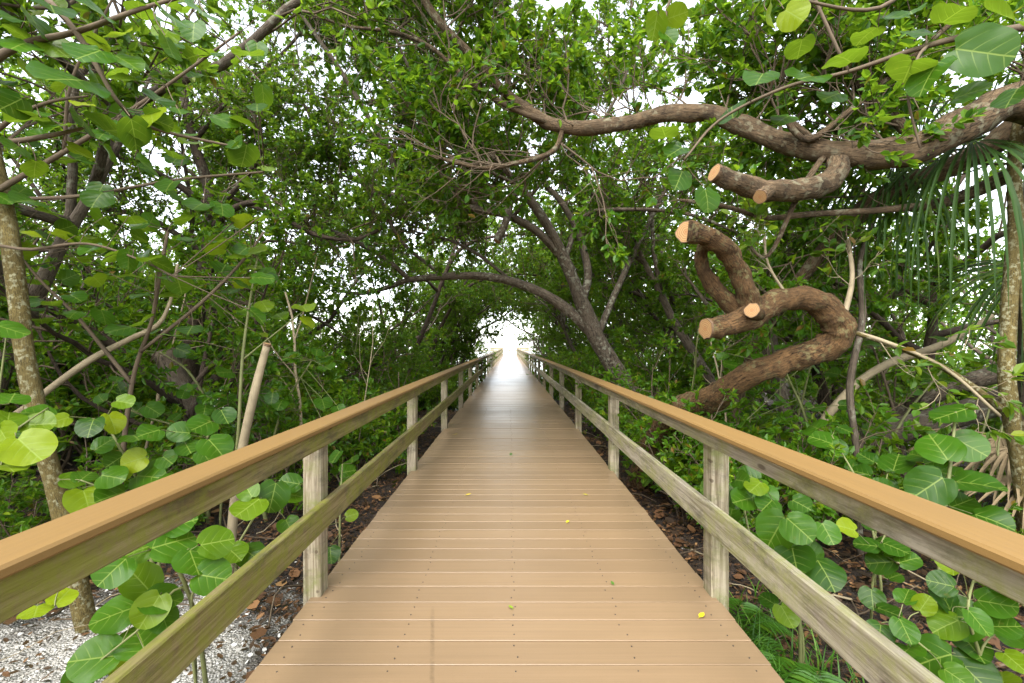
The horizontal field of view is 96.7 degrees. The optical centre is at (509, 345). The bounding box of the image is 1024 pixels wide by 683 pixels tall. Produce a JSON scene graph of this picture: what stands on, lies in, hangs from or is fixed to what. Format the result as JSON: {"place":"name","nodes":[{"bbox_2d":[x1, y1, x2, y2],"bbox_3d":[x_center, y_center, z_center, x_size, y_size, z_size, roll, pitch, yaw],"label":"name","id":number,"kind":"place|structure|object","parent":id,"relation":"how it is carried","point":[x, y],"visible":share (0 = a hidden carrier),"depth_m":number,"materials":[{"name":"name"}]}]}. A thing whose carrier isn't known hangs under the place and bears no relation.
{"place":"outdoors","nodes":[
{"label":"outdoors","id":0,"kind":"place"},
{"bbox_2d":[0,366,1023,682],"bbox_3d":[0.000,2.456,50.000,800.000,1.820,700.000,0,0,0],"label":"ground","id":1,"kind":"structure","parent":0,"point":[214,662],"depth_m":2.88,"materials":[{"name":"brown soil"}]},
{"bbox_2d":[0,461,50,539],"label":"mangrove bush","id":2,"kind":"object","parent":1,"relation":"on","point":[15,499],"visible":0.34,"depth_m":3.79,"materials":[{"name":"green plant"}]},
{"bbox_2d":[0,320,78,618],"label":"sea grape shrub","id":3,"kind":"object","parent":1,"relation":"on","point":[34,439],"visible":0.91,"depth_m":1.78,"materials":[{"name":"green plant"}]},
{"bbox_2d":[0,245,148,472],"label":"mangrove bush","id":4,"kind":"object","parent":1,"relation":"on","point":[73,362],"visible":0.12,"depth_m":5.90,"materials":[{"name":"green plant"}]},
{"bbox_2d":[0,0,165,633],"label":"slender tree","id":5,"kind":"object","parent":1,"relation":"on","point":[82,608],"visible":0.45,"depth_m":2.61,"materials":[{"name":"brown plant"}]},
{"bbox_2d":[15,175,152,326],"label":"mangrove tree","id":6,"kind":"object","parent":1,"relation":"on","point":[112,269],"visible":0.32,"depth_m":4.88,"materials":[{"name":"green plant"}]},
{"bbox_2d":[0,398,174,538],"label":"mangrove bush","id":7,"kind":"object","parent":1,"relation":"on","point":[21,524],"visible":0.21,"depth_m":3.27,"materials":[{"name":"green plant"}]},
{"bbox_2d":[2,270,190,469],"bbox_3d":[-5.665,0.357,6.398,3.045,3.141,2.618,0,0,17],"label":"mangrove bush","id":8,"kind":"object","parent":1,"relation":"on","point":[144,397],"visible":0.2,"depth_m":5.99,"materials":[{"name":"green plant"}]},
{"bbox_2d":[14,264,178,412],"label":"dead branch","id":9,"kind":"object","parent":1,"relation":"on","point":[69,374],"visible":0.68,"depth_m":3.25,"materials":[{"name":"beige wood"}]},
{"bbox_2d":[27,283,177,400],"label":"dead branch","id":10,"kind":"object","parent":1,"relation":"on","point":[109,342],"visible":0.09,"depth_m":4.76,"materials":[{"name":"brown wood"}]},
{"bbox_2d":[0,0,259,177],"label":"sea grape shrub","id":11,"kind":"object","parent":1,"relation":"on","point":[134,132],"visible":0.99,"depth_m":1.84,"materials":[{"name":"green plant"}]},
{"bbox_2d":[0,52,261,461],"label":"mangrove tree","id":12,"kind":"object","parent":1,"relation":"on","point":[35,189],"visible":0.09,"depth_m":6.09,"materials":[{"name":"green plant"}]},
{"bbox_2d":[0,205,278,484],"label":"sea grape tree","id":13,"kind":"object","parent":1,"relation":"on","point":[124,258],"visible":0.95,"depth_m":2.86,"materials":[{"name":"green plant"}]},
{"bbox_2d":[0,0,283,216],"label":"sea grape shrub","id":14,"kind":"object","parent":1,"relation":"on","point":[95,194],"visible":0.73,"depth_m":2.58,"materials":[{"name":"green plant"}]},
{"bbox_2d":[77,436,206,530],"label":"mangrove bush","id":15,"kind":"object","parent":1,"relation":"on","point":[201,517],"visible":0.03,"depth_m":4.16,"materials":[{"name":"green plant"}]},
{"bbox_2d":[55,394,236,566],"bbox_3d":[-1.846,0.988,2.375,0.922,1.467,0.420,0,0,-6],"label":"sea grape shrub","id":16,"kind":"object","parent":1,"relation":"on","point":[121,465],"visible":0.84,"depth_m":2.32,"materials":[{"name":"green plant"}]},
{"bbox_2d":[0,561,297,682],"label":"shell gravel","id":17,"kind":"structure","parent":1,"relation":"on","point":[191,675],"depth_m":2.46,"materials":[{"name":"white gravel"}]},
{"bbox_2d":[29,193,285,403],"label":"mangrove tree","id":18,"kind":"object","parent":1,"relation":"on","point":[128,227],"visible":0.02,"depth_m":9.09,"materials":[{"name":"green plant"}]},
{"bbox_2d":[56,265,269,410],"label":"mangrove bush","id":19,"kind":"object","parent":1,"relation":"on","point":[167,340],"visible":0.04,"depth_m":7.27,"materials":[{"name":"green plant"}]},
{"bbox_2d":[23,22,318,435],"bbox_3d":[-5.214,-0.884,7.136,3.819,6.047,3.985,0,0,-7],"label":"mangrove tree","id":20,"kind":"object","parent":1,"relation":"on","point":[192,223],"visible":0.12,"depth_m":6.33,"materials":[{"name":"green plant"}]},
{"bbox_2d":[0,178,346,490],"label":"mangrove tree","id":21,"kind":"object","parent":1,"relation":"on","point":[273,289],"visible":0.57,"depth_m":4.27,"materials":[{"name":"green plant"}]},
{"bbox_2d":[151,348,196,462],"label":"dead branch","id":22,"kind":"object","parent":1,"relation":"on","point":[181,377],"visible":0.23,"depth_m":5.30,"materials":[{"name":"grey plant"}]},
{"bbox_2d":[60,472,302,682],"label":"sea grape shrub","id":23,"kind":"object","parent":1,"relation":"on","point":[147,601],"visible":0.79,"depth_m":1.83,"materials":[{"name":"green plant"}]},
{"bbox_2d":[0,0,429,409],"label":"mangrove tree","id":24,"kind":"object","parent":1,"relation":"on","point":[75,213],"visible":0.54,"depth_m":3.71,"materials":[{"name":"green plant"}]},
{"bbox_2d":[93,344,345,525],"bbox_3d":[-2.613,0.840,3.980,2.601,1.728,1.432,0,0,0],"label":"sea grape shrub","id":25,"kind":"object","parent":1,"relation":"on","point":[152,410],"visible":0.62,"depth_m":3.86,"materials":[{"name":"green plant"}]},
{"bbox_2d":[0,0,455,380],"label":"spreading tree","id":26,"kind":"object","parent":1,"relation":"on","point":[239,96],"visible":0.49,"depth_m":5.90,"materials":[{"name":"green plant"}]},
{"bbox_2d":[227,342,271,573],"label":"sawn sapling","id":27,"kind":"object","parent":1,"relation":"on","point":[232,523],"visible":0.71,"depth_m":2.90,"materials":[{"name":"beige plant"}]},
{"bbox_2d":[226,244,315,571],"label":"sea grape shoot","id":28,"kind":"object","parent":1,"relation":"on","point":[265,306],"visible":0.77,"depth_m":3.01,"materials":[{"name":"green plant"}]},
{"bbox_2d":[125,174,430,430],"bbox_3d":[-3.754,-0.622,8.152,5.271,5.336,4.566,0,0,-29],"label":"mangrove tree","id":29,"kind":"object","parent":1,"relation":"on","point":[402,339],"visible":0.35,"depth_m":8.02,"materials":[{"name":"green plant"}]},
{"bbox_2d":[204,351,356,513],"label":"mangrove bush","id":30,"kind":"object","parent":1,"relation":"on","point":[308,404],"visible":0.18,"depth_m":4.54,"materials":[{"name":"green plant"}]},
{"bbox_2d":[177,295,386,441],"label":"mangrove bush","id":31,"kind":"object","parent":1,"relation":"on","point":[316,345],"visible":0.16,"depth_m":6.49,"materials":[{"name":"green plant"}]},
{"bbox_2d":[261,257,316,459],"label":"bare stem","id":32,"kind":"object","parent":1,"relation":"on","point":[295,366],"visible":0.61,"depth_m":4.31,"materials":[{"name":"brown plant"}]},
{"bbox_2d":[168,66,423,396],"bbox_3d":[-4.566,-1.486,9.974,5.564,7.342,5.099,0,0,-9],"label":"mangrove tree","id":33,"kind":"object","parent":1,"relation":"on","point":[330,312],"visible":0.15,"depth_m":8.88,"materials":[{"name":"green plant"}]},
{"bbox_2d":[270,299,386,378],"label":"mangrove tree","id":34,"kind":"object","parent":1,"relation":"on","point":[301,328],"visible":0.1,"depth_m":13.19,"materials":[{"name":"green plant"}]},
{"bbox_2d":[261,340,418,466],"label":"mangrove bush","id":35,"kind":"object","parent":1,"relation":"on","point":[335,379],"visible":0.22,"depth_m":6.08,"materials":[{"name":"green plant"}]},
{"bbox_2d":[328,450,358,563],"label":"sea grape shrub","id":36,"kind":"object","parent":1,"relation":"on","point":[346,469],"visible":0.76,"depth_m":3.15,"materials":[{"name":"green plant"}]},
{"bbox_2d":[294,372,406,472],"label":"mangrove bush","id":37,"kind":"object","parent":1,"relation":"on","point":[385,419],"visible":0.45,"depth_m":5.61,"materials":[{"name":"green plant"}]},
{"bbox_2d":[302,335,422,447],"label":"mangrove bush","id":38,"kind":"object","parent":1,"relation":"on","point":[364,343],"visible":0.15,"depth_m":7.26,"materials":[{"name":"green plant"}]},
{"bbox_2d":[324,300,443,410],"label":"mangrove bush","id":39,"kind":"object","parent":1,"relation":"on","point":[430,337],"visible":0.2,"depth_m":9.70,"materials":[{"name":"green plant"}]},
{"bbox_2d":[344,229,480,353],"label":"mangrove tree","id":40,"kind":"object","parent":1,"relation":"on","point":[454,293],"visible":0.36,"depth_m":12.30,"materials":[{"name":"green plant"}]},
{"bbox_2d":[418,363,457,409],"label":"mangrove bush","id":41,"kind":"object","parent":1,"relation":"on","point":[436,395],"visible":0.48,"depth_m":11.29,"materials":[{"name":"green plant"}]},
{"bbox_2d":[383,274,499,408],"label":"mangrove tree","id":42,"kind":"object","parent":1,"relation":"on","point":[473,317],"visible":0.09,"depth_m":14.66,"materials":[{"name":"green plant"}]},
{"bbox_2d":[129,0,779,438],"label":"arching tree","id":43,"kind":"object","parent":1,"relation":"on","point":[585,320],"visible":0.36,"depth_m":6.72,"materials":[{"name":"green plant"}]},
{"bbox_2d":[418,311,492,379],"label":"mangrove tree","id":44,"kind":"object","parent":1,"relation":"on","point":[467,357],"visible":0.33,"depth_m":15.45,"materials":[{"name":"green plant"}]},
{"bbox_2d":[391,255,534,401],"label":"mangrove tree","id":45,"kind":"object","parent":1,"relation":"on","point":[466,328],"visible":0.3,"depth_m":13.93,"materials":[{"name":"green plant"}]},
{"bbox_2d":[301,190,625,378],"bbox_3d":[-0.747,-1.449,11.240,7.784,6.909,4.604,0,0,0],"label":"mangrove tree","id":46,"kind":"object","parent":1,"relation":"on","point":[511,237],"visible":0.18,"depth_m":10.55,"materials":[{"name":"green plant"}]},
{"bbox_2d":[422,265,547,370],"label":"mangrove tree","id":47,"kind":"object","parent":1,"relation":"on","point":[488,334],"visible":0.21,"depth_m":15.16,"materials":[{"name":"green plant"}]},
{"bbox_2d":[402,215,610,409],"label":"mangrove tree","id":48,"kind":"object","parent":1,"relation":"on","point":[503,294],"visible":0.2,"depth_m":13.15,"materials":[{"name":"green plant"}]},
{"bbox_2d":[0,348,1023,682],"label":"boardwalk","id":49,"kind":"structure","parent":1,"relation":"on","point":[434,574],"depth_m":2.08,"materials":[{"name":"beige wood"}]},
{"bbox_2d":[0,410,1023,682],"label":"twig litter","id":50,"kind":"object","parent":1,"relation":"on","point":[606,460],"visible":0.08,"depth_m":3.04,"materials":[{"name":"brown plant"}]},
{"bbox_2d":[0,405,1023,682],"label":"leaf litter","id":51,"kind":"object","parent":1,"relation":"on","point":[258,631],"visible":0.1,"depth_m":3.22,"materials":[{"name":"brown plant"}]},
{"bbox_2d":[428,214,597,345],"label":"mangrove tree","id":52,"kind":"object","parent":1,"relation":"on","point":[486,286],"visible":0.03,"depth_m":15.64,"materials":[{"name":"green plant"}]},
{"bbox_2d":[479,290,561,359],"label":"mangrove tree","id":53,"kind":"object","parent":1,"relation":"on","point":[537,326],"visible":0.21,"depth_m":21.61,"materials":[{"name":"green plant"}]},
{"bbox_2d":[464,232,584,362],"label":"mangrove tree","id":54,"kind":"object","parent":1,"relation":"on","point":[542,304],"visible":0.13,"depth_m":14.62,"materials":[{"name":"green plant"}]},
{"bbox_2d":[468,241,581,351],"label":"mangrove tree","id":55,"kind":"object","parent":1,"relation":"on","point":[554,313],"visible":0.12,"depth_m":15.88,"materials":[{"name":"green plant"}]},
{"bbox_2d":[37,237,1017,421],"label":"woods","id":56,"kind":"object","parent":1,"relation":"on","point":[917,323],"visible":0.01,"depth_m":13.09,"materials":[{"name":"green plant"}]},
{"bbox_2d":[529,302,580,349],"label":"mangrove tree","id":57,"kind":"object","parent":1,"relation":"on","point":[545,321],"visible":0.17,"depth_m":18.20,"materials":[{"name":"green plant"}]},
{"bbox_2d":[542,342,614,403],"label":"mangrove bush","id":58,"kind":"object","parent":1,"relation":"on","point":[566,362],"visible":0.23,"depth_m":11.97,"materials":[{"name":"green plant"}]},
{"bbox_2d":[433,0,738,416],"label":"mangrove tree","id":59,"kind":"object","parent":1,"relation":"on","point":[683,337],"visible":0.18,"depth_m":7.56,"materials":[{"name":"green plant"}]},
{"bbox_2d":[564,328,621,416],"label":"mangrove bush","id":60,"kind":"object","parent":1,"relation":"on","point":[591,357],"visible":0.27,"depth_m":10.19,"materials":[{"name":"green plant"}]},
{"bbox_2d":[541,234,652,353],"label":"mangrove tree","id":61,"kind":"object","parent":1,"relation":"on","point":[606,333],"visible":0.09,"depth_m":13.12,"materials":[{"name":"green plant"}]},
{"bbox_2d":[556,303,668,359],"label":"mangrove tree","id":62,"kind":"object","parent":1,"relation":"on","point":[581,333],"visible":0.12,"depth_m":14.64,"materials":[{"name":"green plant"}]},
{"bbox_2d":[575,363,667,456],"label":"mangrove bush","id":63,"kind":"object","parent":1,"relation":"on","point":[591,393],"visible":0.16,"depth_m":6.41,"materials":[{"name":"green plant"}]},
{"bbox_2d":[582,351,676,438],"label":"mangrove bush","id":64,"kind":"object","parent":1,"relation":"on","point":[591,402],"visible":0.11,"depth_m":8.44,"materials":[{"name":"green plant"}]},
{"bbox_2d":[247,0,1023,428],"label":"overhanging tree","id":65,"kind":"object","parent":1,"relation":"on","point":[857,148],"visible":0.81,"depth_m":3.81,"materials":[{"name":"green plant"}]},
{"bbox_2d":[582,225,734,381],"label":"mangrove tree","id":66,"kind":"object","parent":1,"relation":"on","point":[636,299],"visible":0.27,"depth_m":10.25,"materials":[{"name":"green plant"}]},
{"bbox_2d":[547,173,776,412],"bbox_3d":[2.973,-1.087,10.383,4.111,6.773,7.456,0,0,-3],"label":"mangrove tree","id":67,"kind":"object","parent":1,"relation":"on","point":[627,285],"visible":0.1,"depth_m":9.97,"materials":[{"name":"green plant"}]},
{"bbox_2d":[619,328,717,423],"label":"mangrove bush","id":68,"kind":"object","parent":1,"relation":"on","point":[657,335],"visible":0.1,"depth_m":8.05,"materials":[{"name":"green plant"}]},
{"bbox_2d":[606,302,750,405],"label":"mangrove bush","id":69,"kind":"object","parent":1,"relation":"on","point":[631,356],"visible":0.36,"depth_m":7.86,"materials":[{"name":"green plant"}]},
{"bbox_2d":[595,332,763,483],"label":"mangrove bush","id":70,"kind":"object","parent":1,"relation":"on","point":[640,383],"visible":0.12,"depth_m":5.59,"materials":[{"name":"green plant"}]},
{"bbox_2d":[617,384,762,520],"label":"mangrove bush","id":71,"kind":"object","parent":1,"relation":"on","point":[639,426],"visible":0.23,"depth_m":4.45,"materials":[{"name":"green plant"}]},
{"bbox_2d":[597,196,817,426],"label":"mangrove tree","id":72,"kind":"object","parent":1,"relation":"on","point":[637,322],"visible":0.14,"depth_m":9.19,"materials":[{"name":"green plant"}]},
{"bbox_2d":[625,409,795,488],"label":"mangrove bush","id":73,"kind":"object","parent":1,"relation":"on","point":[645,477],"visible":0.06,"depth_m":4.77,"materials":[{"name":"green plant"}]},
{"bbox_2d":[689,365,804,442],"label":"mangrove bush","id":74,"kind":"object","parent":1,"relation":"on","point":[699,371],"visible":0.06,"depth_m":6.29,"materials":[{"name":"green plant"}]},
{"bbox_2d":[657,379,854,532],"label":"mangrove bush","id":75,"kind":"object","parent":1,"relation":"on","point":[733,470],"visible":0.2,"depth_m":3.65,"materials":[{"name":"green plant"}]},
{"bbox_2d":[729,598,795,658],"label":"fern","id":76,"kind":"object","parent":1,"relation":"on","point":[764,625],"visible":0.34,"depth_m":2.60,"materials":[{"name":"green plant"}]},
{"bbox_2d":[649,83,877,476],"bbox_3d":[3.569,-0.590,5.953,3.270,5.177,3.411,0,0,-7],"label":"mangrove tree","id":77,"kind":"object","parent":1,"relation":"on","point":[787,238],"visible":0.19,"depth_m":6.03,"materials":[{"name":"green plant"}]},
{"bbox_2d":[669,379,876,547],"bbox_3d":[2.190,1.129,3.821,1.479,1.688,1.588,0,0,0],"label":"mangrove bush","id":78,"kind":"object","parent":1,"relation":"on","point":[828,511],"visible":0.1,"depth_m":3.91,"materials":[{"name":"green plant"}]},
{"bbox_2d":[700,465,846,663],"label":"sea grape shrub","id":79,"kind":"object","parent":1,"relation":"on","point":[797,529],"visible":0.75,"depth_m":1.97,"materials":[{"name":"green plant"}]},
{"bbox_2d":[760,650,823,682],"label":"fern","id":80,"kind":"object","parent":1,"relation":"on","point":[790,663],"visible":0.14,"depth_m":2.08,"materials":[{"name":"green plant"}]},
{"bbox_2d":[729,576,864,682],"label":"grass","id":81,"kind":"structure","parent":1,"relation":"on","point":[815,647],"depth_m":2.38,"materials":[{"name":"green plant"}]},
{"bbox_2d":[777,663,844,682],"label":"fern","id":82,"kind":"object","parent":1,"relation":"on","point":[812,669],"visible":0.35,"depth_m":2.07,"materials":[{"name":"green plant"}]},
{"bbox_2d":[667,209,956,409],"bbox_3d":[5.293,-0.853,9.894,5.157,6.028,5.954,0,0,-40],"label":"mangrove tree","id":83,"kind":"object","parent":1,"relation":"on","point":[768,396],"visible":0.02,"depth_m":9.06,"materials":[{"name":"green plant"}]},
{"bbox_2d":[638,100,1003,430],"bbox_3d":[4.595,-1.097,7.064,4.587,6.349,4.550,0,0,-28],"label":"mangrove tree","id":84,"kind":"object","parent":1,"relation":"on","point":[822,393],"visible":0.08,"depth_m":6.85,"materials":[{"name":"green plant"}]},
{"bbox_2d":[627,196,1023,490],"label":"twisted tree","id":85,"kind":"object","parent":1,"relation":"on","point":[747,307],"visible":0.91,"depth_m":3.25,"materials":[{"name":"brown plant"}]},
{"bbox_2d":[646,0,1023,212],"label":"sea grape shrub","id":86,"kind":"object","parent":1,"relation":"on","point":[984,49],"visible":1,"depth_m":1.95,"materials":[{"name":"green plant"}]},
{"bbox_2d":[673,0,1008,420],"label":"mangrove tree","id":87,"kind":"object","parent":1,"relation":"on","point":[949,189],"visible":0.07,"depth_m":5.64,"materials":[{"name":"green plant"}]},
{"bbox_2d":[744,358,967,537],"bbox_3d":[2.810,1.065,3.994,1.786,1.899,1.664,0,0,-11],"label":"mangrove bush","id":88,"kind":"object","parent":1,"relation":"on","point":[880,422],"visible":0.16,"depth_m":3.84,"materials":[{"name":"green plant"}]},
{"bbox_2d":[846,223,873,560],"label":"dead branch","id":89,"kind":"object","parent":1,"relation":"on","point":[850,404],"visible":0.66,"depth_m":3.59,"materials":[{"name":"grey wood"}]},
{"bbox_2d":[717,336,1005,507],"bbox_3d":[3.241,0.808,4.220,3.105,1.884,1.246,0,0,0],"label":"sea grape shrub","id":90,"kind":"object","parent":1,"relation":"on","point":[835,371],"visible":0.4,"depth_m":4.19,"materials":[{"name":"green plant"}]},
{"bbox_2d":[801,419,922,618],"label":"sea grape shrub","id":91,"kind":"object","parent":1,"relation":"on","point":[884,554],"visible":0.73,"depth_m":2.50,"materials":[{"name":"green plant"}]},
{"bbox_2d":[822,278,906,476],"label":"bare stem","id":92,"kind":"object","parent":1,"relation":"on","point":[886,385],"visible":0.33,"depth_m":5.15,"materials":[{"name":"grey plant"}]},
{"bbox_2d":[809,290,948,404],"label":"mangrove tree","id":93,"kind":"object","parent":1,"relation":"on","point":[900,316],"visible":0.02,"depth_m":10.27,"materials":[{"name":"green plant"}]},
{"bbox_2d":[786,314,994,513],"bbox_3d":[3.741,0.702,4.479,2.541,2.058,0.119,0,0,-12],"label":"dead branch","id":94,"kind":"object","parent":1,"relation":"on","point":[832,409],"visible":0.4,"depth_m":4.47,"materials":[{"name":"beige wood"}]},
{"bbox_2d":[760,46,1022,474],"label":"mangrove tree","id":95,"kind":"object","parent":1,"relation":"on","point":[892,329],"visible":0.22,"depth_m":5.26,"materials":[{"name":"green plant"}]},
{"bbox_2d":[780,273,1017,474],"bbox_3d":[5.070,0.481,5.984,2.708,2.793,2.328,0,0,-7],"label":"mangrove bush","id":96,"kind":"object","parent":1,"relation":"on","point":[840,381],"visible":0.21,"depth_m":5.83,"materials":[{"name":"green plant"}]},
{"bbox_2d":[819,388,997,463],"bbox_3d":[4.049,0.971,4.654,2.964,1.446,0.338,0,0,5],"label":"fallen log","id":97,"kind":"object","parent":1,"relation":"on","point":[924,416],"visible":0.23,"depth_m":4.59,"materials":[{"name":"wood"}]},
{"bbox_2d":[801,0,1023,532],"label":"fan palm","id":98,"kind":"object","parent":1,"relation":"on","point":[1002,461],"visible":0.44,"depth_m":3.38,"materials":[{"name":"green plant"}]},
{"bbox_2d":[874,364,996,423],"bbox_3d":[5.163,0.894,5.407,2.263,1.837,0.298,0,0,24],"label":"fallen log","id":99,"kind":"object","parent":1,"relation":"on","point":[983,377],"visible":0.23,"depth_m":5.28,"materials":[{"name":"grey wood"}]},
{"bbox_2d":[856,0,1023,533],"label":"slender tree","id":100,"kind":"object","parent":1,"relation":"on","point":[1008,327],"visible":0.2,"depth_m":3.21,"materials":[{"name":"brown plant"}]},
{"bbox_2d":[866,560,1023,682],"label":"sea grape shrub","id":101,"kind":"object","parent":1,"relation":"on","point":[965,625],"visible":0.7,"depth_m":1.87,"materials":[{"name":"green plant"}]},
{"bbox_2d":[888,207,1006,433],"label":"mangrove tree","id":102,"kind":"object","parent":1,"relation":"on","point":[992,332],"visible":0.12,"depth_m":9.56,"materials":[{"name":"green plant"}]},
{"bbox_2d":[903,403,1015,601],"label":"sea grape shoot","id":103,"kind":"object","parent":1,"relation":"on","point":[934,478],"visible":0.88,"depth_m":2.86,"materials":[{"name":"green plant"}]},
{"bbox_2d":[0,0,1023,345],"label":"sky","id":104,"kind":"structure","parent":0,"point":[508,338],"materials":[{"name":"white"}]},
{"bbox_2d":[217,346,992,411],"bbox_3d":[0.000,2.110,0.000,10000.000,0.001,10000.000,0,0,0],"label":"water","id":105,"kind":"structure","parent":0,"point":[541,367],"depth_m":137.22,"materials":[{"name":"grey liquid"}]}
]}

